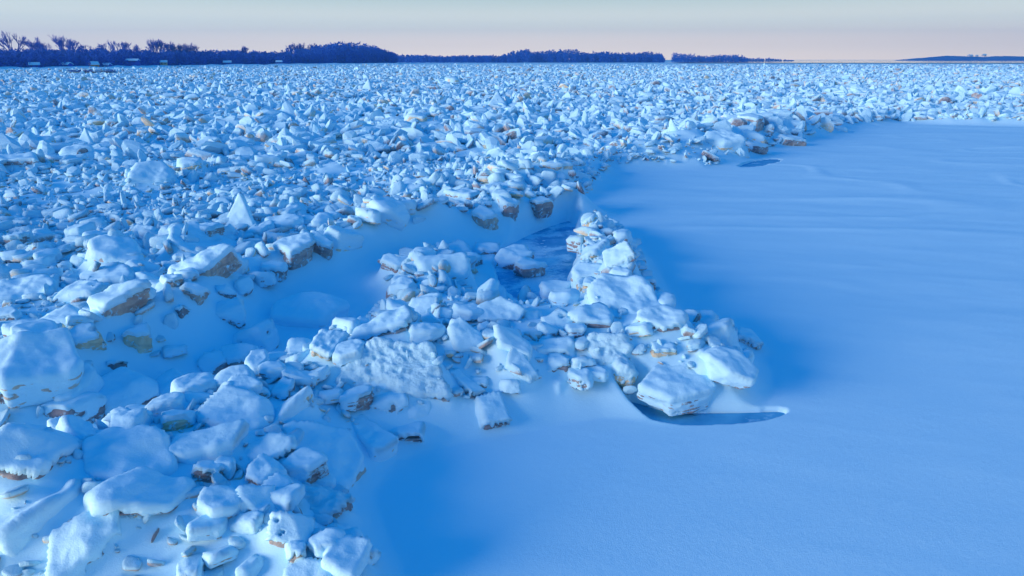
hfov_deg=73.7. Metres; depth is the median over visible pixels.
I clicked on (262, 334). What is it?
ice block
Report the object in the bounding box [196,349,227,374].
ice block
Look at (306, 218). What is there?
ice block
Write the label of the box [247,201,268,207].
ice block
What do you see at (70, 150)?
ice block
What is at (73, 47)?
bare tree
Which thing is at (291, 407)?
ice block
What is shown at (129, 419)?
ice block
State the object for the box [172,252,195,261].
ice block
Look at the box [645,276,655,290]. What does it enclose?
ice block
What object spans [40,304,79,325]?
ice block
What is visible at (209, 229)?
ice block
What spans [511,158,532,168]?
ice block
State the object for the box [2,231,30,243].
ice block
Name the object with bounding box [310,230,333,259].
ice block
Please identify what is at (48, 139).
ice block
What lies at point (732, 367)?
ice block
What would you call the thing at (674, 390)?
ice block
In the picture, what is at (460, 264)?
ice block
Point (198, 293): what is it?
ice block
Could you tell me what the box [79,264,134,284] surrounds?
ice block
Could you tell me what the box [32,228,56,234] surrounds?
ice block
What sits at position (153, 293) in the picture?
ice block
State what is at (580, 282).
ice block
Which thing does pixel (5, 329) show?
ice block
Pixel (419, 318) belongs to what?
ice block
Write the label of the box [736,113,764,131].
ice block
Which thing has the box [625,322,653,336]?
ice block
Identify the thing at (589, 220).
ice block
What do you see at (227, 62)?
house
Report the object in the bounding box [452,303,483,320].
ice block
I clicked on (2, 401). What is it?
ice block
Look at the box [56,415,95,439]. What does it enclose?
ice block
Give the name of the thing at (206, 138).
ice block
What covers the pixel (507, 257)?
ice block
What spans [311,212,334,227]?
ice block
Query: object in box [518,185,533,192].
ice block
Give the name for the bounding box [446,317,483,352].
ice block
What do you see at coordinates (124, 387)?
ice block
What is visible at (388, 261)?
ice block
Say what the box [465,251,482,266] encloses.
ice block
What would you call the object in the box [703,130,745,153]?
ice block
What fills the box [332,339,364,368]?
ice block
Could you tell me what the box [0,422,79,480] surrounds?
ice block
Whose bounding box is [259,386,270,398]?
ice block
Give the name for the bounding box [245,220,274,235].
ice block
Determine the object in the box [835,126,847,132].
ice block
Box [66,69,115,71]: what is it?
glazed shore ice
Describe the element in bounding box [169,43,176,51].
bare tree
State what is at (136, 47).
bare tree
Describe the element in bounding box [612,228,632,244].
ice block
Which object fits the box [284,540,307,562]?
ice block
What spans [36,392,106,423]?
ice block
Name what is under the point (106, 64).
house
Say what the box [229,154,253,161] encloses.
ice block
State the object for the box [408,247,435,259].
ice block
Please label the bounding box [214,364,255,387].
ice block
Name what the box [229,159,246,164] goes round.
ice block
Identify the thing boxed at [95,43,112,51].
bare tree
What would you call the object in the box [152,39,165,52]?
bare tree
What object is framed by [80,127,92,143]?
ice block
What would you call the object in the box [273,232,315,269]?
ice block
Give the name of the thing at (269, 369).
ice block
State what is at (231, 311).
ice block
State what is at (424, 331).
ice block
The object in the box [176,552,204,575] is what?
ice block
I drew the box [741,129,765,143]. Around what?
ice block
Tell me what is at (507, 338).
ice block
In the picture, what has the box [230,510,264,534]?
ice block
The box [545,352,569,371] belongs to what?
ice block
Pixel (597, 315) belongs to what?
ice block
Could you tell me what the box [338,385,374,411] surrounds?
ice block
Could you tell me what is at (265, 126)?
ice block
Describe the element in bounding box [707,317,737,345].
ice block
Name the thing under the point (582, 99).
ice rubble
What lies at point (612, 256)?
ice block
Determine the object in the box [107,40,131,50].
bare tree
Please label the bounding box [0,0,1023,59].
sky
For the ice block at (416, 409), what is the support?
on the snow ground
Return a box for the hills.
[894,56,1023,60]
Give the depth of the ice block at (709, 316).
12.21 m
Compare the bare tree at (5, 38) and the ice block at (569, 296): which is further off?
the bare tree at (5, 38)
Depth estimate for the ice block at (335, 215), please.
19.98 m
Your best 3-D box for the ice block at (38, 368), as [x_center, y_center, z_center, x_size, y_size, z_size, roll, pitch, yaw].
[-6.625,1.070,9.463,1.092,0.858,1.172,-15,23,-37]
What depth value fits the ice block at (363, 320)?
11.20 m
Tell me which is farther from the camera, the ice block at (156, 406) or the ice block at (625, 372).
the ice block at (625, 372)
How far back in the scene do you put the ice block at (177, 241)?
16.75 m
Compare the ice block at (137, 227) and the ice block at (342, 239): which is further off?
the ice block at (137, 227)
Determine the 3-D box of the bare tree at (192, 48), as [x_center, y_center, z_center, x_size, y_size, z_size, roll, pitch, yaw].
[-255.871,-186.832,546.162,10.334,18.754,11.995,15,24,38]
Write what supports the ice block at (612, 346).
on the snow ground
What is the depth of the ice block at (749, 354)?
10.77 m
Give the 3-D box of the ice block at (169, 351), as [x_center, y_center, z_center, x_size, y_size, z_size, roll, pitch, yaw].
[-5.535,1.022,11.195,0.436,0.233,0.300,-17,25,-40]
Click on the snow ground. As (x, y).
(864, 280)
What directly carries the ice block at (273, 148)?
on the snow ground
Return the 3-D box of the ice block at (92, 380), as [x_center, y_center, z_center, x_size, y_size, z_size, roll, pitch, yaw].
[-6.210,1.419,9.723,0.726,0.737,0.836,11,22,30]
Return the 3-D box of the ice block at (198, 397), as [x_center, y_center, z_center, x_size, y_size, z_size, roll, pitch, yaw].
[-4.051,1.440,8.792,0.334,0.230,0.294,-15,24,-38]
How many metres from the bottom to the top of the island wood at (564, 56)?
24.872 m
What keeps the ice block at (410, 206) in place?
on the snow ground
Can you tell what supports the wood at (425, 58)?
on the snow ground
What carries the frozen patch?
on the snow ground
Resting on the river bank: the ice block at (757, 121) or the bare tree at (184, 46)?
the bare tree at (184, 46)
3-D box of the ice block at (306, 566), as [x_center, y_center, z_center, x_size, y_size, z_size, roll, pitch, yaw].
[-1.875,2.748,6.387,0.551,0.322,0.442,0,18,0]
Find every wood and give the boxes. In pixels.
[0,41,398,67]
[398,54,518,62]
[499,49,664,62]
[671,52,747,61]
[748,57,793,60]
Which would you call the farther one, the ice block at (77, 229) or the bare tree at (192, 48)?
the bare tree at (192, 48)
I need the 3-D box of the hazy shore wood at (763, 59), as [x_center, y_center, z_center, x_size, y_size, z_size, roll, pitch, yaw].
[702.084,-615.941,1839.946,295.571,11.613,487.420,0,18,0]
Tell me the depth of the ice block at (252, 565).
6.46 m
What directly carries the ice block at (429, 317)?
on the snow ground
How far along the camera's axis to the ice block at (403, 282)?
13.64 m
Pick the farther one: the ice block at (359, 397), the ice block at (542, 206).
the ice block at (542, 206)
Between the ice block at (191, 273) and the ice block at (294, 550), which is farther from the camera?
the ice block at (191, 273)
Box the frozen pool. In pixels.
[494,221,576,299]
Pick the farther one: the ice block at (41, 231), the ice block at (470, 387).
the ice block at (41, 231)
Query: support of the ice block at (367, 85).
on the snow ground
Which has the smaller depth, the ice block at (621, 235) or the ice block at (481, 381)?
the ice block at (481, 381)
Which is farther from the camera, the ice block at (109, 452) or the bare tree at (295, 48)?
the bare tree at (295, 48)
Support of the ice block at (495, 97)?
on the snow ground
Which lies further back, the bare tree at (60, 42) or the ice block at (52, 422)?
the bare tree at (60, 42)
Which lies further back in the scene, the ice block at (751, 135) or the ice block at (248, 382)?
the ice block at (751, 135)
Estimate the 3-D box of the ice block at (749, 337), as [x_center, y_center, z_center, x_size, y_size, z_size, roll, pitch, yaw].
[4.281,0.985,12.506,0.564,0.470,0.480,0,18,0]
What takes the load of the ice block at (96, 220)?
on the snow ground
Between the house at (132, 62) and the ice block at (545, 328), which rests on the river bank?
the house at (132, 62)
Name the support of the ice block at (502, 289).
on the frozen pool
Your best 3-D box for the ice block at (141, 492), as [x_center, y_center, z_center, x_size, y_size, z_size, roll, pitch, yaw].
[-3.802,2.167,6.922,0.973,0.524,0.727,0,18,0]
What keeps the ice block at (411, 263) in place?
on the snow ground
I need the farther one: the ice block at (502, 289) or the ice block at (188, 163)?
the ice block at (188, 163)
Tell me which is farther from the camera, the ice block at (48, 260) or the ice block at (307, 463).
the ice block at (48, 260)
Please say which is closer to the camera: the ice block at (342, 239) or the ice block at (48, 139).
the ice block at (342, 239)
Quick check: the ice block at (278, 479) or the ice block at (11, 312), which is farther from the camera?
the ice block at (11, 312)
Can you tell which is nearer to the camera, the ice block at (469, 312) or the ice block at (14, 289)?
the ice block at (469, 312)
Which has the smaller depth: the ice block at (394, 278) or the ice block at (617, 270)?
the ice block at (617, 270)
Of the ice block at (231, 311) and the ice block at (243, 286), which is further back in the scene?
the ice block at (243, 286)
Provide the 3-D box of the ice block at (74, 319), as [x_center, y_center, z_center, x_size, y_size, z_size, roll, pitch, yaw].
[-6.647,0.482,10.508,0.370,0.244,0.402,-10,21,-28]
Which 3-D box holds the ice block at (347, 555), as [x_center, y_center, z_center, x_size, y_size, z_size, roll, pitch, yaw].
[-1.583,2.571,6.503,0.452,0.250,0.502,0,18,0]
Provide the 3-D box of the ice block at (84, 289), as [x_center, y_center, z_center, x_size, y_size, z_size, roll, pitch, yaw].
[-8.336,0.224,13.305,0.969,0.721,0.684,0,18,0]
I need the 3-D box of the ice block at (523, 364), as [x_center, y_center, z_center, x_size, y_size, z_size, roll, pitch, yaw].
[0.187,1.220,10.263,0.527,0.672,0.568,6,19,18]
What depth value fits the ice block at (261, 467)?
7.45 m
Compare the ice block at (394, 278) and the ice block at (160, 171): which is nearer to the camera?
the ice block at (394, 278)
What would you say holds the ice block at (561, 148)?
on the snow ground
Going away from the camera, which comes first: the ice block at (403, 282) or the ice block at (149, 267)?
the ice block at (403, 282)
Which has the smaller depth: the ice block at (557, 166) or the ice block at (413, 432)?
the ice block at (413, 432)
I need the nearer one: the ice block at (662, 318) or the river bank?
the ice block at (662, 318)
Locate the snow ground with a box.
[0,60,1023,575]
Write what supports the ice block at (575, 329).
on the snow ground
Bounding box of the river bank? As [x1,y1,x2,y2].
[0,63,398,68]
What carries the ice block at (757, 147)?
on the snow ground
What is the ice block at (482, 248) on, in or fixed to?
on the snow ground
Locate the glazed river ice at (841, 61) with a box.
[671,60,1023,62]
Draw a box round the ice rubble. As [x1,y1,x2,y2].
[0,63,1023,575]
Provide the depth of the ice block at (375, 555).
6.81 m
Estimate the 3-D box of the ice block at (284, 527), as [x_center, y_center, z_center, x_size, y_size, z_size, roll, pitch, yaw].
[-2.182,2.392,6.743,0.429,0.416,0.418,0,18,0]
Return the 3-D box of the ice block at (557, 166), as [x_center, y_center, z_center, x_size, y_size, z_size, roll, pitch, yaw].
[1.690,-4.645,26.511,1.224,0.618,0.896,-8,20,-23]
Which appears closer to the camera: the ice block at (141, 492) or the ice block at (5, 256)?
the ice block at (141, 492)
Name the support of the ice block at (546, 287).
on the frozen pool
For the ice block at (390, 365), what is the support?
on the snow ground
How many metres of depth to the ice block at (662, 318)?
11.12 m
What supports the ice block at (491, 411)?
on the snow ground
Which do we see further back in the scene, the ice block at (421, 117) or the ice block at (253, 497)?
the ice block at (421, 117)
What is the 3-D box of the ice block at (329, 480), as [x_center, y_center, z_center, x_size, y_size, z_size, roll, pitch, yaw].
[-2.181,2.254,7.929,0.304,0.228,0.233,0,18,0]
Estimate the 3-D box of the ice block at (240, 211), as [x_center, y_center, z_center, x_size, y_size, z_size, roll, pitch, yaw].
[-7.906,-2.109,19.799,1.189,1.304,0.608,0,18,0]
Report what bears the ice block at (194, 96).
on the snow ground
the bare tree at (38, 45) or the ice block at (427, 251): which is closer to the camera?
the ice block at (427, 251)
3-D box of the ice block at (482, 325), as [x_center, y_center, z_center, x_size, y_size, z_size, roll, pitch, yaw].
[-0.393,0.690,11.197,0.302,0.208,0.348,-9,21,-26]
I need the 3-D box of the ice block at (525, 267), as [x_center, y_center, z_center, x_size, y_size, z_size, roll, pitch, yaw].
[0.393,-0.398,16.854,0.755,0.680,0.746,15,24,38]
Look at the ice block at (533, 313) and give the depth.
11.85 m
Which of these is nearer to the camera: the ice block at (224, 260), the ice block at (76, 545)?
the ice block at (76, 545)
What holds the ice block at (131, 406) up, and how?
on the snow ground
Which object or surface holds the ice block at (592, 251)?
on the snow ground
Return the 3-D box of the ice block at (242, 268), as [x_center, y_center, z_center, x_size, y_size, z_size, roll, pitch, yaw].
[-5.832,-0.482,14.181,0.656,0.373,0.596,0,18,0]
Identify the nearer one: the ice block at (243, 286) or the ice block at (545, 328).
the ice block at (545, 328)
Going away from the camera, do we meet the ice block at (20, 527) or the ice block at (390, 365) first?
the ice block at (20, 527)
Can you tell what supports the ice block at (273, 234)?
on the snow ground
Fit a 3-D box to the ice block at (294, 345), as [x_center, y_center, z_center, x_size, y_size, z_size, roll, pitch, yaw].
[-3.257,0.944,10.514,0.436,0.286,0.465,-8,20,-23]
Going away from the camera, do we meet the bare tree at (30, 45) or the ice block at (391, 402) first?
the ice block at (391, 402)
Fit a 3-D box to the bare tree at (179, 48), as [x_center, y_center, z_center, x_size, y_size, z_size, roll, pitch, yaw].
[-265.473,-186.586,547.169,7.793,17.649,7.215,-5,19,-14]
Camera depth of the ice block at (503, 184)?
23.55 m
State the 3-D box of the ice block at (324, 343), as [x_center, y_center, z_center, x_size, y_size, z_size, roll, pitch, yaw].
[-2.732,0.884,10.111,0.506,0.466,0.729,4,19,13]
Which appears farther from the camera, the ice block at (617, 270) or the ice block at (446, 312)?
the ice block at (617, 270)
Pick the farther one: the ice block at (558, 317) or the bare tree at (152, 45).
the bare tree at (152, 45)
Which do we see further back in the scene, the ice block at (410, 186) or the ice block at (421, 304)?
the ice block at (410, 186)
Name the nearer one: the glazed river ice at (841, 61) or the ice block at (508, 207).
the ice block at (508, 207)
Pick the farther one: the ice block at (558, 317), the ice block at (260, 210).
the ice block at (260, 210)
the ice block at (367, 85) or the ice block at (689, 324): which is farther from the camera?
the ice block at (367, 85)
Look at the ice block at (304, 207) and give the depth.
21.15 m
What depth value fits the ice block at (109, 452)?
7.39 m
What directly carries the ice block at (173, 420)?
on the snow ground
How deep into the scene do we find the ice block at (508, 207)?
20.14 m
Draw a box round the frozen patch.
[739,159,779,166]
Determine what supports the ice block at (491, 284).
on the snow ground
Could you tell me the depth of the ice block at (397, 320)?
10.59 m
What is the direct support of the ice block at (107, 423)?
on the snow ground
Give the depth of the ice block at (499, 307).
11.71 m
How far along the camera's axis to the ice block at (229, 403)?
8.44 m
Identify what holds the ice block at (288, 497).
on the snow ground
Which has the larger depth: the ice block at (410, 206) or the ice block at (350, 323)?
the ice block at (410, 206)
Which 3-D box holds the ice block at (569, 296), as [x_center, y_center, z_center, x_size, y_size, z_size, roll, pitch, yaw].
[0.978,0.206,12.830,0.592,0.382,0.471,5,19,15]
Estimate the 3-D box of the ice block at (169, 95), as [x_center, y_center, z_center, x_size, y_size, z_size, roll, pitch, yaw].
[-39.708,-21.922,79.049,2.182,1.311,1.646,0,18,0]
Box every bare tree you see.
[0,31,28,49]
[24,36,41,49]
[33,42,51,50]
[49,34,76,48]
[64,39,79,49]
[75,43,92,49]
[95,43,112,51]
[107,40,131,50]
[128,44,139,50]
[146,40,160,52]
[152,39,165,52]
[162,42,172,51]
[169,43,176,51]
[175,44,182,51]
[178,43,189,52]
[185,43,198,52]
[239,45,248,52]
[290,42,297,50]
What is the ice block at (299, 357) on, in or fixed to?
on the snow ground
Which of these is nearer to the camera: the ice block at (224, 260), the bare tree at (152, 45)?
the ice block at (224, 260)
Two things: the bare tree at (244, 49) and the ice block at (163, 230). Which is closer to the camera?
the ice block at (163, 230)
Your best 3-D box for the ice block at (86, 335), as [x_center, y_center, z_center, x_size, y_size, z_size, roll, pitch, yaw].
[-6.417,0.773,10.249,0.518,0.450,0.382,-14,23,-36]
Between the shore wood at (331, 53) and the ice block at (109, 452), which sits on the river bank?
the shore wood at (331, 53)
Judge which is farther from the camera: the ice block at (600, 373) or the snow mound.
the snow mound
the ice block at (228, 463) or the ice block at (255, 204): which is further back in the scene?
the ice block at (255, 204)
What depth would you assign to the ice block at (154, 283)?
12.38 m
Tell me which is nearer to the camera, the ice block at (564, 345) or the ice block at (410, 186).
the ice block at (564, 345)
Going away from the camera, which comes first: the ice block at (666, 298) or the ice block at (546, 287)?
the ice block at (666, 298)
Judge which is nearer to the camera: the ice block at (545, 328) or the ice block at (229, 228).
the ice block at (545, 328)
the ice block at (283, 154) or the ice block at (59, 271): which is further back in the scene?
the ice block at (283, 154)
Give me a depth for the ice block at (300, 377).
9.39 m
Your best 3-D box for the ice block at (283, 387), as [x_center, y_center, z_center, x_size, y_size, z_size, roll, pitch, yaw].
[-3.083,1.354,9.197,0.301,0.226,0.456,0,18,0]
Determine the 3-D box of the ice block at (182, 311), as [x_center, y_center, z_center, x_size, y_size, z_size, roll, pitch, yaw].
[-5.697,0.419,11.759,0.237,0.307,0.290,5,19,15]
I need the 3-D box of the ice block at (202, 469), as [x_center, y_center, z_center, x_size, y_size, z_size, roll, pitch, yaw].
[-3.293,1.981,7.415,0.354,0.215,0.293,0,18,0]
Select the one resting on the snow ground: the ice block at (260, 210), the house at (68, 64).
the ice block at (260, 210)
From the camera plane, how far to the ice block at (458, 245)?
18.01 m
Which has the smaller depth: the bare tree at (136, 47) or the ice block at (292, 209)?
the ice block at (292, 209)
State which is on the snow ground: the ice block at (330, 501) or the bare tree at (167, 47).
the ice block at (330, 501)
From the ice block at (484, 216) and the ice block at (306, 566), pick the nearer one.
the ice block at (306, 566)
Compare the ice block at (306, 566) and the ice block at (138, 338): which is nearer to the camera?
the ice block at (306, 566)
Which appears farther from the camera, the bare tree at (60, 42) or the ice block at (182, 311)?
the bare tree at (60, 42)
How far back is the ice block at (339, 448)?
8.40 m
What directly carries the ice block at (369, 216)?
on the snow ground
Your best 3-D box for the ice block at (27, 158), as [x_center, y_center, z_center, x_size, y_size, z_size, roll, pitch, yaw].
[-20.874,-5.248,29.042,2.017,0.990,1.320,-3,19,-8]
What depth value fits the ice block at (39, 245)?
16.59 m
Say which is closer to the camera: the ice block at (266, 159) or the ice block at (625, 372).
the ice block at (625, 372)
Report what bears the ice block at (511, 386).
on the snow ground
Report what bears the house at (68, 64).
on the river bank
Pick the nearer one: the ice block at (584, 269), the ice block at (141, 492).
the ice block at (141, 492)
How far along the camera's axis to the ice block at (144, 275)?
13.95 m
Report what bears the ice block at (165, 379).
on the snow ground
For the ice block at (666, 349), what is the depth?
10.71 m
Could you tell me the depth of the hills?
2752.75 m
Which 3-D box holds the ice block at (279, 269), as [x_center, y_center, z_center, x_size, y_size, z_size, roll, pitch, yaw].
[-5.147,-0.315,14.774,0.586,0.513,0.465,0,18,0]
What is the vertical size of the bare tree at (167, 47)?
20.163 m
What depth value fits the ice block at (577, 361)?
10.39 m
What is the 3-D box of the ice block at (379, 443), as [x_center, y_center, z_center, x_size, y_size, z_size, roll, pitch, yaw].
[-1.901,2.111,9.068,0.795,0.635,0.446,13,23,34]
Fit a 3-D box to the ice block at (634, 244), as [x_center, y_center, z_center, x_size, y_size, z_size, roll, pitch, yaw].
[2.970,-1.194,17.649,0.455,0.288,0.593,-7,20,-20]
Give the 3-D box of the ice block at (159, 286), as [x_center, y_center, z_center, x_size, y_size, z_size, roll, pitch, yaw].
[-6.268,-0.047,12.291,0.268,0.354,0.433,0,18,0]
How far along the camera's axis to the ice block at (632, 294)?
12.11 m
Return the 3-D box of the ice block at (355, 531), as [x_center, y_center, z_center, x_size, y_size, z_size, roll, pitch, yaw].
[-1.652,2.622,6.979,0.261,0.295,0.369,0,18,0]
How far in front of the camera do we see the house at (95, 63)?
398.71 m
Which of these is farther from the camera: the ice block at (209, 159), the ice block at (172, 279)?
the ice block at (209, 159)
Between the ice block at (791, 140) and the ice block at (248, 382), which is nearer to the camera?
the ice block at (248, 382)
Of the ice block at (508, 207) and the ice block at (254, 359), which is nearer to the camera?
the ice block at (254, 359)
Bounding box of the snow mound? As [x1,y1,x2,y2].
[269,291,349,328]
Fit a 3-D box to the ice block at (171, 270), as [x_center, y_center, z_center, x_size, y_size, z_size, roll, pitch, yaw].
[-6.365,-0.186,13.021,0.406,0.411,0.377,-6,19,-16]
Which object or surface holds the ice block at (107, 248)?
on the snow ground
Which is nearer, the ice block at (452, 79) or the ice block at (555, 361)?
the ice block at (555, 361)
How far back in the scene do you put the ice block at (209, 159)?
30.20 m
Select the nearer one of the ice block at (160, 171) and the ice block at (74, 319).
the ice block at (74, 319)
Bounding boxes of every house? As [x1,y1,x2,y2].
[28,62,40,66]
[59,62,73,65]
[88,61,99,66]
[102,63,111,66]
[126,59,139,65]
[159,60,167,65]
[223,60,231,64]
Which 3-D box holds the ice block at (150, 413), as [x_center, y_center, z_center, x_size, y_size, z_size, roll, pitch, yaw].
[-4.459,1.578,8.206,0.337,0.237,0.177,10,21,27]
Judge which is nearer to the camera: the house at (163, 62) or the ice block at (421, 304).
the ice block at (421, 304)
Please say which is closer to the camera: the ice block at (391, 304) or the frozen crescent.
the frozen crescent
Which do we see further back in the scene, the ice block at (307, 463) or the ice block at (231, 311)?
the ice block at (231, 311)
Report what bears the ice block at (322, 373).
on the ice block at (300, 377)
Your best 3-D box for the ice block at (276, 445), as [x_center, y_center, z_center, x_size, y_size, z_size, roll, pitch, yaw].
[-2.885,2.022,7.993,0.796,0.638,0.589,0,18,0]
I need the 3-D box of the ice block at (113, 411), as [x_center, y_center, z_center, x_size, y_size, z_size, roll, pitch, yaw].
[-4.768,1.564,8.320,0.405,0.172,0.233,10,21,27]
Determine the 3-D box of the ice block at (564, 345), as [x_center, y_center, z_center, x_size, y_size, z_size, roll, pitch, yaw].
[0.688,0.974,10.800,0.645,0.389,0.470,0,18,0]
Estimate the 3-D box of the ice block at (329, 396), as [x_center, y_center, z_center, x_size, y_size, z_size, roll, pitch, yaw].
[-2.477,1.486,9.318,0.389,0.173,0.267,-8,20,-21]
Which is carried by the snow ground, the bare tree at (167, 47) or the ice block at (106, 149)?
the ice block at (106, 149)
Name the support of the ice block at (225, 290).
on the snow ground
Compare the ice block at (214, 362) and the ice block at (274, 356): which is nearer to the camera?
the ice block at (274, 356)
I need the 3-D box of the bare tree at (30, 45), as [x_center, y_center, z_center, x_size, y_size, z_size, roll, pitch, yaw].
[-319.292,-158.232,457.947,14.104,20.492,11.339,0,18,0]
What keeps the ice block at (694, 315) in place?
on the snow ground
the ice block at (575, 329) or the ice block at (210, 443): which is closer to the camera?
the ice block at (210, 443)
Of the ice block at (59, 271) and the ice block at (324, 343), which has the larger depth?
the ice block at (59, 271)
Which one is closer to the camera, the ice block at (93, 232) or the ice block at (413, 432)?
the ice block at (413, 432)
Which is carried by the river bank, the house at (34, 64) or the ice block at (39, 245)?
the house at (34, 64)
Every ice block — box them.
[0,152,38,164]
[0,249,26,261]
[0,274,58,303]
[0,305,22,320]
[0,327,83,407]
[0,392,4,403]
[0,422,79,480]
[0,478,82,557]
[1,319,31,337]
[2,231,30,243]
[10,318,57,334]
[22,256,55,266]
[25,241,52,250]
[31,268,63,275]
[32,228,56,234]
[33,248,62,260]
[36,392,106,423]
[37,136,56,142]
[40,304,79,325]
[44,510,121,575]
[47,416,60,428]
[53,279,106,302]
[53,360,103,401]
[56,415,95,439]
[59,144,94,157]
[63,221,95,236]
[66,314,93,325]
[69,322,106,349]
[79,217,107,224]
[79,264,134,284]
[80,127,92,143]
[82,230,106,235]
[82,424,177,480]
[83,466,195,518]
[87,235,144,262]
[87,278,151,318]
[94,147,110,152]
[99,367,158,415]
[101,417,109,426]
[103,406,128,422]
[104,231,133,236]
[106,360,127,369]
[110,408,150,428]
[121,323,152,353]
[124,259,160,272]
[125,404,145,409]
[127,160,176,183]
[133,224,157,238]
[134,271,159,279]
[145,392,185,415]
[147,410,153,422]
[149,279,158,288]
[149,287,156,299]
[155,281,163,291]
[156,368,183,395]
[158,226,168,235]
[159,93,176,97]
[159,273,183,285]
[160,409,196,430]
[162,344,187,357]
[167,243,242,277]
[167,268,175,273]
[169,223,236,253]
[169,419,249,464]
[170,372,217,393]
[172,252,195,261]
[174,267,198,280]
[174,305,190,318]
[176,157,203,169]
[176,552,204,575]
[179,281,210,304]
[184,93,199,99]
[184,391,209,404]
[186,515,228,541]
[191,460,224,482]
[195,136,222,146]
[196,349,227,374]
[196,485,240,518]
[197,384,274,430]
[199,222,224,236]
[202,544,238,568]
[206,156,227,161]
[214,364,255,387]
[214,455,236,474]
[215,284,236,298]
[216,297,245,328]
[217,381,232,391]
[219,343,258,366]
[222,223,236,235]
[225,192,255,229]
[228,374,262,393]
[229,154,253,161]
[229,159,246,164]
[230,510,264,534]
[231,135,254,143]
[233,276,253,295]
[233,318,279,352]
[235,257,248,274]
[235,484,275,513]
[235,554,263,575]
[243,431,297,461]
[244,349,269,377]
[244,453,287,484]
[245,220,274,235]
[246,271,276,287]
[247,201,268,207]
[253,124,270,129]
[254,154,280,166]
[255,207,279,212]
[257,361,285,378]
[259,260,287,281]
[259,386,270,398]
[260,472,293,488]
[262,231,289,240]
[264,510,314,547]
[265,213,303,228]
[266,145,277,153]
[267,151,286,158]
[268,351,286,360]
[270,376,294,400]
[270,385,316,424]
[270,483,305,510]
[273,127,289,143]
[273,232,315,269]
[280,204,300,214]
[281,366,318,388]
[281,420,365,489]
[281,445,328,483]
[282,556,331,575]
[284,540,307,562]
[285,349,309,362]
[286,201,307,211]
[287,337,311,353]
[301,215,313,221]
[301,483,355,517]
[306,527,345,559]
[308,365,330,381]
[309,329,349,360]
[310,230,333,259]
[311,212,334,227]
[314,211,339,219]
[315,473,336,488]
[318,388,343,404]
[321,534,372,575]
[323,225,363,251]
[332,317,359,334]
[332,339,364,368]
[335,337,453,401]
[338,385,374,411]
[344,527,362,536]
[351,305,413,340]
[352,414,398,461]
[356,209,380,224]
[357,316,369,324]
[363,78,372,90]
[366,195,409,230]
[367,546,380,565]
[370,391,408,414]
[380,253,407,272]
[386,299,407,309]
[387,276,415,294]
[388,421,425,442]
[390,177,436,194]
[391,273,412,283]
[400,305,421,321]
[401,261,414,272]
[402,199,416,213]
[404,113,426,121]
[407,394,430,418]
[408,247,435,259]
[408,292,441,313]
[408,321,445,341]
[414,252,470,279]
[421,312,439,322]
[431,302,452,318]
[444,187,479,199]
[445,76,459,82]
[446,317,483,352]
[448,239,471,252]
[449,368,487,398]
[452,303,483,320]
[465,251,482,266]
[470,205,498,229]
[470,376,488,387]
[473,242,500,254]
[474,390,511,429]
[477,278,498,293]
[477,296,526,322]
[477,322,488,330]
[480,182,507,191]
[488,91,506,105]
[493,324,532,360]
[494,244,534,269]
[496,195,519,220]
[499,286,505,297]
[499,379,520,394]
[505,347,538,383]
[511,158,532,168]
[513,256,547,277]
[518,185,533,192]
[524,308,542,318]
[529,196,553,218]
[536,321,558,335]
[536,336,575,357]
[539,280,570,298]
[540,159,572,170]
[540,307,572,329]
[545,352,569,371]
[548,288,579,304]
[556,143,567,152]
[564,322,586,336]
[566,235,584,252]
[567,302,613,327]
[567,367,593,390]
[569,356,596,368]
[571,261,601,288]
[576,277,583,290]
[580,239,609,260]
[581,212,597,226]
[582,276,595,291]
[586,331,633,365]
[587,273,661,313]
[587,365,608,381]
[602,241,636,268]
[609,266,631,275]
[611,353,638,387]
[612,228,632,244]
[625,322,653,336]
[631,239,637,248]
[636,304,688,331]
[637,363,715,416]
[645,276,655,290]
[650,341,676,356]
[655,291,675,307]
[681,320,694,335]
[684,309,701,321]
[697,309,718,323]
[699,346,758,388]
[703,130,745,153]
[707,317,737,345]
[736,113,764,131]
[737,326,763,349]
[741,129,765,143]
[742,349,754,362]
[745,141,768,154]
[778,134,806,145]
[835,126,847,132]
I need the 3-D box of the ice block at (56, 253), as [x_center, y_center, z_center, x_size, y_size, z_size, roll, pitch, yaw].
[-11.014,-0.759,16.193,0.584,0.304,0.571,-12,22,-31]
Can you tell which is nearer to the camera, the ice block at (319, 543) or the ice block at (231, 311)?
the ice block at (319, 543)
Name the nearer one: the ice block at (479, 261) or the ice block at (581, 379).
the ice block at (581, 379)
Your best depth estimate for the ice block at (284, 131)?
35.91 m
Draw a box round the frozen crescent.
[631,402,784,424]
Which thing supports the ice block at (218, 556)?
on the snow ground
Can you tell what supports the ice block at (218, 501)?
on the snow ground
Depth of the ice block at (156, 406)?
8.41 m
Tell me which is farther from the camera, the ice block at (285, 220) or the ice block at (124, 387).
the ice block at (285, 220)
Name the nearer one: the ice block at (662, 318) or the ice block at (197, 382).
the ice block at (197, 382)
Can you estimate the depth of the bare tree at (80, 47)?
509.57 m
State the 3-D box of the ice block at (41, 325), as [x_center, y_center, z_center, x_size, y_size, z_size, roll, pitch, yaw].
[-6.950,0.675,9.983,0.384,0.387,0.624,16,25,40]
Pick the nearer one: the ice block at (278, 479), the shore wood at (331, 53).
the ice block at (278, 479)
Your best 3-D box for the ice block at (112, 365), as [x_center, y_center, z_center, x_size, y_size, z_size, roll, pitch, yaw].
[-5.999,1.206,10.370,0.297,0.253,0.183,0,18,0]
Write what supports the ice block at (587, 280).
on the snow ground
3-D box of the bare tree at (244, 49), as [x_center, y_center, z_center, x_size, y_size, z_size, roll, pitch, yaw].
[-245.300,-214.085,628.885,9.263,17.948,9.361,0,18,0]
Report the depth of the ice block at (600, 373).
10.29 m
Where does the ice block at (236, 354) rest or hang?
on the snow ground
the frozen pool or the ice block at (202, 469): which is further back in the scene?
the frozen pool
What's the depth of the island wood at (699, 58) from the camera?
1369.00 m

